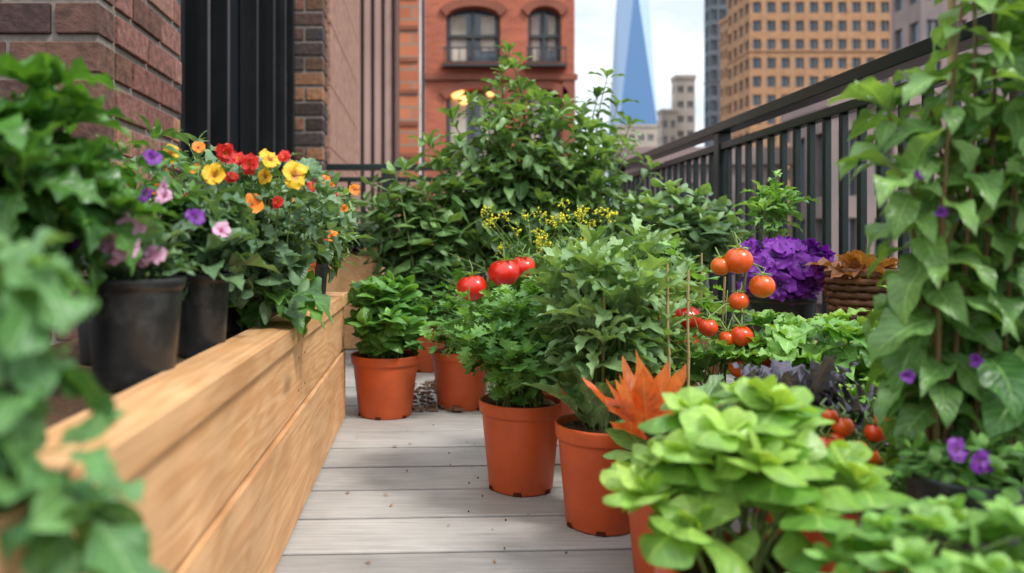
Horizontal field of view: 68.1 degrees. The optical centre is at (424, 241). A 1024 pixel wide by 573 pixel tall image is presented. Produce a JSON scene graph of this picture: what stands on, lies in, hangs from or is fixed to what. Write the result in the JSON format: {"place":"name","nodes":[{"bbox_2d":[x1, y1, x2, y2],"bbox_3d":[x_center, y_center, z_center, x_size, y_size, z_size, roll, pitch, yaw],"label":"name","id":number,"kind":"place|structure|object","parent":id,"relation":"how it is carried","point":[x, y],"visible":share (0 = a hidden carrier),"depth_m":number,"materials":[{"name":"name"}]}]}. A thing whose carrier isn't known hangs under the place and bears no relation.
{"place":"outdoors","nodes":[
{"label":"outdoors","id":0,"kind":"place"},
{"bbox_2d":[326,0,358,248],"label":"stone pier","id":1,"kind":"structure","parent":0,"point":[342,63],"depth_m":5.57,"materials":[{"name":"stone"}]},
{"bbox_2d":[358,0,423,238],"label":"ribbed stone building","id":2,"kind":"structure","parent":0,"point":[389,77],"depth_m":9.04,"materials":[{"name":"stone"}]},
{"bbox_2d":[424,0,577,301],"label":"red brick building","id":3,"kind":"structure","parent":0,"point":[462,53],"depth_m":18.00,"materials":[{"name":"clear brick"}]},
{"bbox_2d":[420,0,703,216],"label":"sky","id":4,"kind":"structure","parent":0,"point":[677,26],"materials":[{"name":"white"}]},
{"bbox_2d":[543,68,663,245],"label":"leafy shrub","id":5,"kind":"object","parent":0,"point":[619,198],"visible":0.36,"depth_m":3.23,"materials":[{"name":"green plant"}]},
{"bbox_2d":[608,0,657,204],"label":"glass skyscraper","id":6,"kind":"structure","parent":0,"point":[633,61],"depth_m":1173.01,"materials":[{"name":"blue glass"}]},
{"bbox_2d":[729,354,888,444],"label":"purple kale plant","id":7,"kind":"object","parent":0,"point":[821,381],"visible":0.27,"depth_m":1.12,"materials":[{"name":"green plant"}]},
{"bbox_2d":[786,494,1023,572],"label":"lambs lettuce plant","id":8,"kind":"object","parent":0,"point":[951,518],"visible":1,"depth_m":0.60,"materials":[{"name":"green plant"}]},
{"bbox_3d":[-0.375,0.672,2.300,3.650,0.255,5.800,0,0,0],"label":"balcony","id":9,"kind":"object","parent":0,"visible":0},
{"bbox_2d":[274,344,861,572],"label":"wooden deck","id":10,"kind":"structure","parent":9,"relation":"on","point":[431,492],"depth_m":1.38,"materials":[{"name":"grey wood"}]},
{"bbox_2d":[4,379,17,391],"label":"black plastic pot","id":11,"kind":"object","parent":10,"relation":"on","point":[8,385],"depth_m":0.74,"materials":[{"name":"plastic"}]},
{"bbox_2d":[74,276,91,364],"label":"black plastic pot","id":12,"kind":"object","parent":10,"relation":"on","point":[84,344],"visible":0.02,"depth_m":0.99,"materials":[{"name":"plastic"}]},
{"bbox_2d":[0,228,167,572],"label":"trailing herb plant","id":13,"kind":"object","parent":10,"relation":"on","point":[38,302],"visible":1,"depth_m":0.41,"materials":[{"name":"green plant"}]},
{"bbox_2d":[0,52,180,337],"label":"pepper plant","id":14,"kind":"object","parent":10,"relation":"on","point":[59,180],"visible":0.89,"depth_m":0.71,"materials":[{"name":"green plant"}]},
{"bbox_2d":[0,0,181,345],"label":"brick pier","id":15,"kind":"structure","parent":10,"relation":"on","point":[131,48],"depth_m":1.90,"materials":[{"name":"brown brick"}]},
{"bbox_2d":[81,275,186,392],"bbox_3d":[-0.328,0.102,0.850,0.113,0.122,0.113,0,0,0],"label":"black plastic pot","id":16,"kind":"object","parent":10,"relation":"on","point":[133,329],"visible":0.87,"depth_m":0.81,"materials":[{"name":"plastic"}]},
{"bbox_2d":[60,211,198,279],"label":"plant","id":17,"kind":"object","parent":16,"relation":"in","point":[154,246],"visible":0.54,"depth_m":0.82,"materials":[{"name":"green plant"}]},
{"bbox_2d":[63,111,234,274],"bbox_3d":[-0.406,-0.047,1.007,0.335,0.263,0.289,0,0,0],"label":"pansy plant","id":18,"kind":"object","parent":10,"relation":"on","point":[163,197],"visible":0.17,"depth_m":1.02,"materials":[{"name":"green plant"}]},
{"bbox_2d":[0,292,347,572],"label":"wooden planter","id":19,"kind":"object","parent":10,"relation":"on","point":[221,450],"visible":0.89,"depth_m":0.88,"materials":[{"name":"brown wood"}]},
{"bbox_2d":[172,272,231,357],"bbox_3d":[-0.318,0.104,1.075,0.082,0.119,0.082,0,0,0],"label":"black plastic pot","id":20,"kind":"object","parent":10,"relation":"on","point":[203,317],"visible":0.78,"depth_m":1.04,"materials":[{"name":"plastic"}]},
{"bbox_2d":[156,176,280,300],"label":"flowering plant","id":21,"kind":"object","parent":10,"relation":"on","point":[212,255],"visible":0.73,"depth_m":1.05,"materials":[{"name":"plant"}]},
{"bbox_2d":[178,0,294,196],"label":"black framed window","id":22,"kind":"structure","parent":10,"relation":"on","point":[236,59],"depth_m":4.05,"materials":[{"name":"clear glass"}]},
{"bbox_2d":[226,297,260,333],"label":"black plastic pot","id":23,"kind":"object","parent":10,"relation":"on","point":[233,316],"visible":0.08,"depth_m":1.33,"materials":[{"name":"plastic"}]},
{"bbox_2d":[148,141,357,324],"bbox_3d":[-0.300,-0.017,1.275,0.340,0.305,0.334,0,0,-44],"label":"nasturtium plant","id":24,"kind":"object","parent":10,"relation":"on","point":[282,226],"visible":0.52,"depth_m":1.23,"materials":[{"name":"green plant"}]},
{"bbox_2d":[271,305,276,310],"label":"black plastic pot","id":25,"kind":"object","parent":10,"relation":"on","point":[273,307],"depth_m":1.75,"materials":[{"name":"plastic"}]},
{"bbox_2d":[228,253,332,336],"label":"ivy plant","id":26,"kind":"object","parent":10,"relation":"on","point":[250,315],"visible":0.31,"depth_m":1.28,"materials":[{"name":"green plant"}]},
{"bbox_2d":[254,158,362,263],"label":"marigold plant","id":27,"kind":"object","parent":10,"relation":"on","point":[309,187],"visible":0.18,"depth_m":1.66,"materials":[{"name":"green plant"}]},
{"bbox_2d":[295,0,327,192],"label":"brick pier","id":28,"kind":"structure","parent":10,"relation":"on","point":[311,89],"depth_m":4.60,"materials":[{"name":"brown brick"}]},
{"bbox_2d":[308,261,315,279],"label":"terracotta pot","id":29,"kind":"object","parent":10,"relation":"on","point":[312,265],"visible":0.14,"depth_m":1.59,"materials":[{"name":"ceramic"}]},
{"bbox_2d":[315,263,328,293],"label":"black plastic pot","id":30,"kind":"object","parent":10,"relation":"on","point":[321,269],"visible":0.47,"depth_m":1.78,"materials":[{"name":"plastic"}]},
{"bbox_2d":[312,188,375,283],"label":"leafy herb plant","id":31,"kind":"object","parent":10,"relation":"on","point":[334,263],"visible":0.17,"depth_m":1.92,"materials":[{"name":"green plant"}]},
{"bbox_2d":[326,248,384,348],"bbox_3d":[-0.414,0.265,3.875,0.412,0.470,0.856,0,0,0],"label":"wooden planter","id":32,"kind":"object","parent":10,"relation":"on","point":[341,282],"visible":0.02,"depth_m":3.45,"materials":[{"name":"brown wood"}]},
{"bbox_2d":[343,201,397,251],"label":"leafy shrub","id":33,"kind":"object","parent":10,"relation":"on","point":[367,230],"visible":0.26,"depth_m":3.50,"materials":[{"name":"green plant"}]},
{"bbox_2d":[350,349,419,419],"bbox_3d":[-0.113,0.411,2.170,0.201,0.176,0.201,0,0,0],"label":"terracotta pot","id":34,"kind":"object","parent":10,"relation":"on","point":[385,387],"visible":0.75,"depth_m":2.10,"materials":[{"name":"plastic"}]},
{"bbox_2d":[344,270,440,358],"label":"basil plant","id":35,"kind":"object","parent":34,"relation":"in","point":[384,320],"visible":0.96,"depth_m":2.09,"materials":[{"name":"green plant"}]},
{"bbox_2d":[405,318,445,372],"bbox_3d":[0.000,0.399,2.950,0.241,0.201,0.241,0,0,0],"label":"terracotta pot","id":36,"kind":"object","parent":10,"relation":"on","point":[425,364],"visible":0.05,"depth_m":2.85,"materials":[{"name":"ceramic"}]},
{"bbox_2d":[349,155,510,318],"bbox_3d":[0.017,-0.008,3.004,0.638,0.659,0.451,0,0,0],"label":"leafy shrub","id":37,"kind":"object","parent":36,"relation":"in","point":[405,248],"visible":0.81,"depth_m":2.90,"materials":[{"name":"green plant"}]},
{"bbox_2d":[412,380,463,411],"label":"bark chips","id":38,"kind":"object","parent":10,"relation":"on","point":[433,405],"visible":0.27,"depth_m":2.30,"materials":[{"name":"brown wood"}]},
{"bbox_2d":[349,424,566,562],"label":"fallen leaf bits","id":39,"kind":"object","parent":10,"relation":"on","point":[449,524],"visible":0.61,"depth_m":1.42,"materials":[{"name":"plant"}]},
{"bbox_2d":[431,346,487,411],"bbox_3d":[0.110,0.413,2.270,0.185,0.172,0.185,0,0,0],"label":"terracotta pot","id":40,"kind":"object","parent":10,"relation":"on","point":[455,384],"visible":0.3,"depth_m":2.20,"materials":[{"name":"plastic"}]},
{"bbox_2d":[414,282,482,353],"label":"parsley plant","id":41,"kind":"object","parent":40,"relation":"on","point":[440,316],"visible":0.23,"depth_m":2.21,"materials":[{"name":"green plant"}]},
{"bbox_2d":[326,164,609,302],"bbox_3d":[0.286,0.029,4.600,1.768,1.002,0.070,0,0,0],"label":"balcony railing","id":42,"kind":"object","parent":10,"relation":"on","point":[354,167],"visible":0.12,"depth_m":4.58,"materials":[{"name":"black metal"}]},
{"bbox_2d":[479,393,562,496],"bbox_3d":[0.196,0.410,1.530,0.171,0.178,0.171,0,0,0],"label":"terracotta pot","id":43,"kind":"object","parent":10,"relation":"on","point":[521,445],"visible":0.79,"depth_m":1.47,"materials":[{"name":"plastic"}]},
{"bbox_2d":[404,278,570,407],"bbox_3d":[0.158,0.205,1.494,0.372,0.262,0.324,0,0,-17],"label":"parsley plant","id":44,"kind":"object","parent":43,"relation":"in","point":[504,347],"visible":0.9,"depth_m":1.45,"materials":[{"name":"green plant"}]},
{"bbox_2d":[419,215,632,391],"bbox_3d":[0.423,0.204,2.735,0.886,0.607,0.583,0,0,0],"label":"plant","id":45,"kind":"object","parent":10,"relation":"on","point":[439,270],"visible":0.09,"depth_m":2.75,"materials":[{"name":"green plant"}]},
{"bbox_2d":[543,389,573,415],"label":"terracotta pot","id":46,"kind":"object","parent":10,"relation":"on","point":[567,409],"depth_m":2.09,"materials":[{"name":"ceramic"}]},
{"bbox_2d":[426,244,561,313],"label":"tomato plant","id":47,"kind":"object","parent":46,"relation":"on","point":[505,269],"visible":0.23,"depth_m":1.97,"materials":[{"name":"red plant"}]},
{"bbox_2d":[481,199,617,295],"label":"dill plant","id":48,"kind":"object","parent":46,"relation":"on","point":[580,214],"visible":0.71,"depth_m":2.12,"materials":[{"name":"yellow plant"}]},
{"bbox_2d":[555,413,646,536],"bbox_3d":[0.312,0.410,1.330,0.161,0.179,0.161,0,0,0],"label":"terracotta pot","id":49,"kind":"object","parent":10,"relation":"on","point":[584,462],"visible":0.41,"depth_m":1.27,"materials":[{"name":"plastic"}]},
{"bbox_2d":[601,297,605,382],"bbox_3d":[0.309,0.243,1.305,0.009,0.317,0.116,0,0,8],"label":"bamboo stake","id":50,"kind":"object","parent":49,"relation":"in","point":[602,369],"visible":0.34,"depth_m":1.29,"materials":[{"name":"brown wood"}]},
{"bbox_2d":[520,231,698,430],"bbox_3d":[0.316,0.159,1.319,0.325,0.354,0.315,0,0,40],"label":"arugula plant","id":51,"kind":"object","parent":49,"relation":"in","point":[595,275],"visible":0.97,"depth_m":1.28,"materials":[{"name":"green plant"}]},
{"bbox_2d":[623,448,711,572],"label":"terracotta pot","id":52,"kind":"object","parent":10,"relation":"on","point":[638,521],"visible":0.02,"depth_m":1.10,"materials":[{"name":"plastic"}]},
{"bbox_2d":[582,351,738,468],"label":"orange leaf plant","id":53,"kind":"object","parent":52,"relation":"on","point":[636,401],"visible":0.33,"depth_m":1.05,"materials":[{"name":"orange plant"}]},
{"bbox_2d":[665,264,670,377],"bbox_3d":[0.415,0.244,1.280,0.010,0.412,0.007,0,0,0],"label":"bamboo stake","id":54,"kind":"object","parent":10,"relation":"on","point":[667,293],"visible":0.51,"depth_m":1.28,"materials":[{"name":"brown wood"}]},
{"bbox_2d":[648,237,724,386],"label":"tomato plant","id":55,"kind":"object","parent":10,"relation":"on","point":[674,243],"visible":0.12,"depth_m":1.81,"materials":[{"name":"green plant"}]},
{"bbox_2d":[686,270,690,386],"bbox_3d":[0.455,0.250,1.300,0.012,0.400,0.007,0,0,0],"label":"bamboo stake","id":56,"kind":"object","parent":10,"relation":"on","point":[688,356],"visible":0.57,"depth_m":1.30,"materials":[{"name":"brown wood"}]},
{"bbox_2d":[678,334,698,386],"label":"terracotta pot","id":57,"kind":"object","parent":10,"relation":"on","point":[694,337],"visible":0.02,"depth_m":2.50,"materials":[{"name":"ceramic"}]},
{"bbox_2d":[619,178,752,309],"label":"leafy shrub","id":58,"kind":"object","parent":57,"relation":"on","point":[706,233],"visible":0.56,"depth_m":2.52,"materials":[{"name":"green plant"}]},
{"bbox_2d":[700,253,703,384],"bbox_3d":[0.721,0.240,1.950,0.009,0.420,0.007,0,0,0],"label":"bamboo stake","id":59,"kind":"object","parent":10,"relation":"on","point":[702,294],"visible":0.2,"depth_m":1.95,"materials":[{"name":"brown wood"}]},
{"bbox_2d":[654,529,789,572],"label":"terracotta pot","id":60,"kind":"object","parent":10,"relation":"on","point":[695,568],"visible":0.2,"depth_m":0.76,"materials":[{"name":"plastic"}]},
{"bbox_2d":[600,374,917,572],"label":"lettuce plant","id":61,"kind":"object","parent":60,"relation":"on","point":[698,472],"visible":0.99,"depth_m":0.72,"materials":[{"name":"green plant"}]},
{"bbox_2d":[748,295,817,331],"bbox_3d":[0.905,0.202,1.900,0.161,0.128,0.161,0,0,0],"label":"black plastic pot","id":62,"kind":"object","parent":10,"relation":"on","point":[804,308],"visible":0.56,"depth_m":1.84,"materials":[{"name":"plastic"}]},
{"bbox_2d":[724,169,820,242],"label":"leafy herb plant","id":63,"kind":"object","parent":62,"relation":"in","point":[777,212],"visible":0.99,"depth_m":2.00,"materials":[{"name":"green plant"}]},
{"bbox_2d":[729,235,835,305],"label":"petunia plant","id":64,"kind":"object","parent":62,"relation":"on","point":[784,260],"visible":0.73,"depth_m":1.81,"materials":[{"name":"purple plant"}]},
{"bbox_2d":[756,506,860,572],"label":"terracotta pot","id":65,"kind":"object","parent":10,"relation":"on","point":[812,536],"visible":0.01,"depth_m":1.11,"materials":[{"name":"ceramic"}]},
{"bbox_2d":[813,397,896,515],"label":"cherry tomato plant","id":66,"kind":"object","parent":65,"relation":"in","point":[871,436],"visible":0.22,"depth_m":0.99,"materials":[{"name":"orange plant"}]},
{"bbox_2d":[617,12,1022,365],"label":"balcony railing","id":67,"kind":"object","parent":10,"relation":"on","point":[718,153],"visible":0.31,"depth_m":2.41,"materials":[{"name":"black metal"}]},
{"bbox_2d":[805,249,899,321],"bbox_3d":[0.987,0.144,1.728,0.202,0.254,0.219,0,0,23],"label":"wicker basket","id":68,"kind":"object","parent":10,"relation":"on","point":[848,284],"visible":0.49,"depth_m":1.68,"materials":[{"name":"brown wicker"}]},
{"bbox_2d":[868,549,911,572],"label":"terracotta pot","id":69,"kind":"object","parent":10,"relation":"on","point":[887,572],"depth_m":0.89,"materials":[{"name":"ceramic"}]},
{"bbox_2d":[839,461,909,551],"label":"herb plant","id":70,"kind":"object","parent":69,"relation":"on","point":[900,484],"visible":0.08,"depth_m":0.92,"materials":[{"name":"green plant"}]},
{"bbox_2d":[827,0,1023,541],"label":"tall climbing plant","id":71,"kind":"object","parent":10,"relation":"on","point":[920,350],"visible":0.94,"depth_m":0.81,"materials":[{"name":"green plant"}]},
{"bbox_2d":[902,458,1023,572],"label":"black plastic pot","id":72,"kind":"object","parent":10,"relation":"on","point":[919,487],"visible":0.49,"depth_m":0.75,"materials":[{"name":"plastic"}]},
{"bbox_2d":[883,430,1023,505],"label":"violet plant","id":73,"kind":"object","parent":72,"relation":"in","point":[958,461],"visible":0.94,"depth_m":0.76,"materials":[{"name":"green plant"}]},
{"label":"terracotta pot","id":74,"kind":"object","parent":10,"relation":"on","visible":0},
{"bbox_2d":[658,231,775,404],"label":"cherry tomato plant","id":75,"kind":"object","parent":74,"relation":"on","point":[736,259],"visible":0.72,"depth_m":1.44,"materials":[{"name":"orange plant"}]},
{"bbox_2d":[720,276,725,373],"bbox_3d":[0.592,0.235,1.500,0.020,0.330,0.007,0,0,0],"label":"bamboo stake","id":76,"kind":"object","parent":74,"relation":"in","point":[724,297],"visible":0.38,"depth_m":1.50,"materials":[{"name":"brown wood"}]},
{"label":"black plastic pot","id":77,"kind":"object","parent":10,"relation":"on","visible":0},
{"bbox_2d":[946,0,955,437],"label":"bamboo stake","id":78,"kind":"object","parent":77,"relation":"in","point":[952,38],"visible":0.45,"depth_m":0.86,"materials":[{"name":"brown wood"}]},
{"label":"terracotta pot","id":79,"kind":"object","parent":10,"relation":"on","visible":0},
{"bbox_2d":[529,213,717,379],"bbox_3d":[0.430,0.136,1.577,0.422,0.399,0.339,0,0,0],"label":"arugula plant","id":80,"kind":"object","parent":79,"relation":"in","point":[647,243],"visible":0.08,"depth_m":1.56,"materials":[{"name":"green plant"}]},
{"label":"terracotta pot","id":81,"kind":"object","parent":10,"relation":"on","visible":0},
{"bbox_2d":[400,40,630,296],"bbox_3d":[0.374,-0.274,3.135,0.970,1.153,0.734,0,0,0],"label":"pepper shrub","id":82,"kind":"object","parent":81,"relation":"in","point":[522,173],"visible":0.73,"depth_m":3.04,"materials":[{"name":"green plant"}]},
{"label":"terracotta pot","id":83,"kind":"object","parent":10,"relation":"on","visible":0},
{"bbox_2d":[690,308,879,385],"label":"swiss chard plant","id":84,"kind":"object","parent":83,"relation":"in","point":[791,337],"visible":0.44,"depth_m":1.37,"materials":[{"name":"green plant"}]},
{"bbox_2d":[816,285,924,448],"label":"swiss chard plant","id":85,"kind":"object","parent":83,"relation":"in","point":[861,320],"visible":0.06,"depth_m":1.32,"materials":[{"name":"green plant"}]},
{"label":"ground","id":86,"kind":"structure","parent":0,"visible":0},
{"bbox_2d":[612,124,656,189],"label":"beige building","id":87,"kind":"structure","parent":86,"relation":"on","point":[648,138],"depth_m":200.02,"materials":[{"name":"stone"}]},
{"bbox_2d":[656,109,677,146],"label":"beige building","id":88,"kind":"structure","parent":86,"relation":"on","point":[666,126],"depth_m":171.02,"materials":[{"name":"stone"}]},
{"bbox_2d":[670,75,695,146],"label":"beige building","id":89,"kind":"structure","parent":86,"relation":"on","point":[683,94],"depth_m":172.02,"materials":[{"name":"stone"}]},
{"bbox_2d":[611,147,791,328],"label":"mauve row building","id":90,"kind":"structure","parent":86,"relation":"on","point":[640,150],"depth_m":30.00,"materials":[{"name":"pink brick"}]},
{"bbox_2d":[703,0,726,146],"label":"grey tower","id":91,"kind":"structure","parent":86,"relation":"on","point":[715,12],"depth_m":158.30,"materials":[{"name":"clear glass"}]},
{"bbox_2d":[719,16,726,121],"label":"tan brick tower","id":92,"kind":"structure","parent":86,"relation":"on","point":[723,67],"depth_m":131.58,"materials":[{"name":"brown brick"}]},
{"bbox_2d":[726,0,890,235],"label":"tan brick tower","id":93,"kind":"structure","parent":86,"relation":"on","point":[776,49],"depth_m":120.02,"materials":[{"name":"orange brick"}]},
{"bbox_2d":[783,87,1008,340],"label":"mauve row building","id":94,"kind":"structure","parent":86,"relation":"on","point":[871,172],"depth_m":27.09,"materials":[{"name":"pink brick"}]},
{"bbox_2d":[888,0,1000,86],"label":"brown tower","id":95,"kind":"structure","parent":86,"relation":"on","point":[914,21],"depth_m":62.73,"materials":[{"name":"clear glass"}]},
{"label":"black plastic pot","id":96,"kind":"object","parent":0,"visible":0},
{"bbox_2d":[122,130,243,216],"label":"leafy herb plant","id":97,"kind":"object","parent":96,"relation":"in","point":[184,137],"visible":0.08,"depth_m":1.39,"materials":[{"name":"green plant"}]}
]}

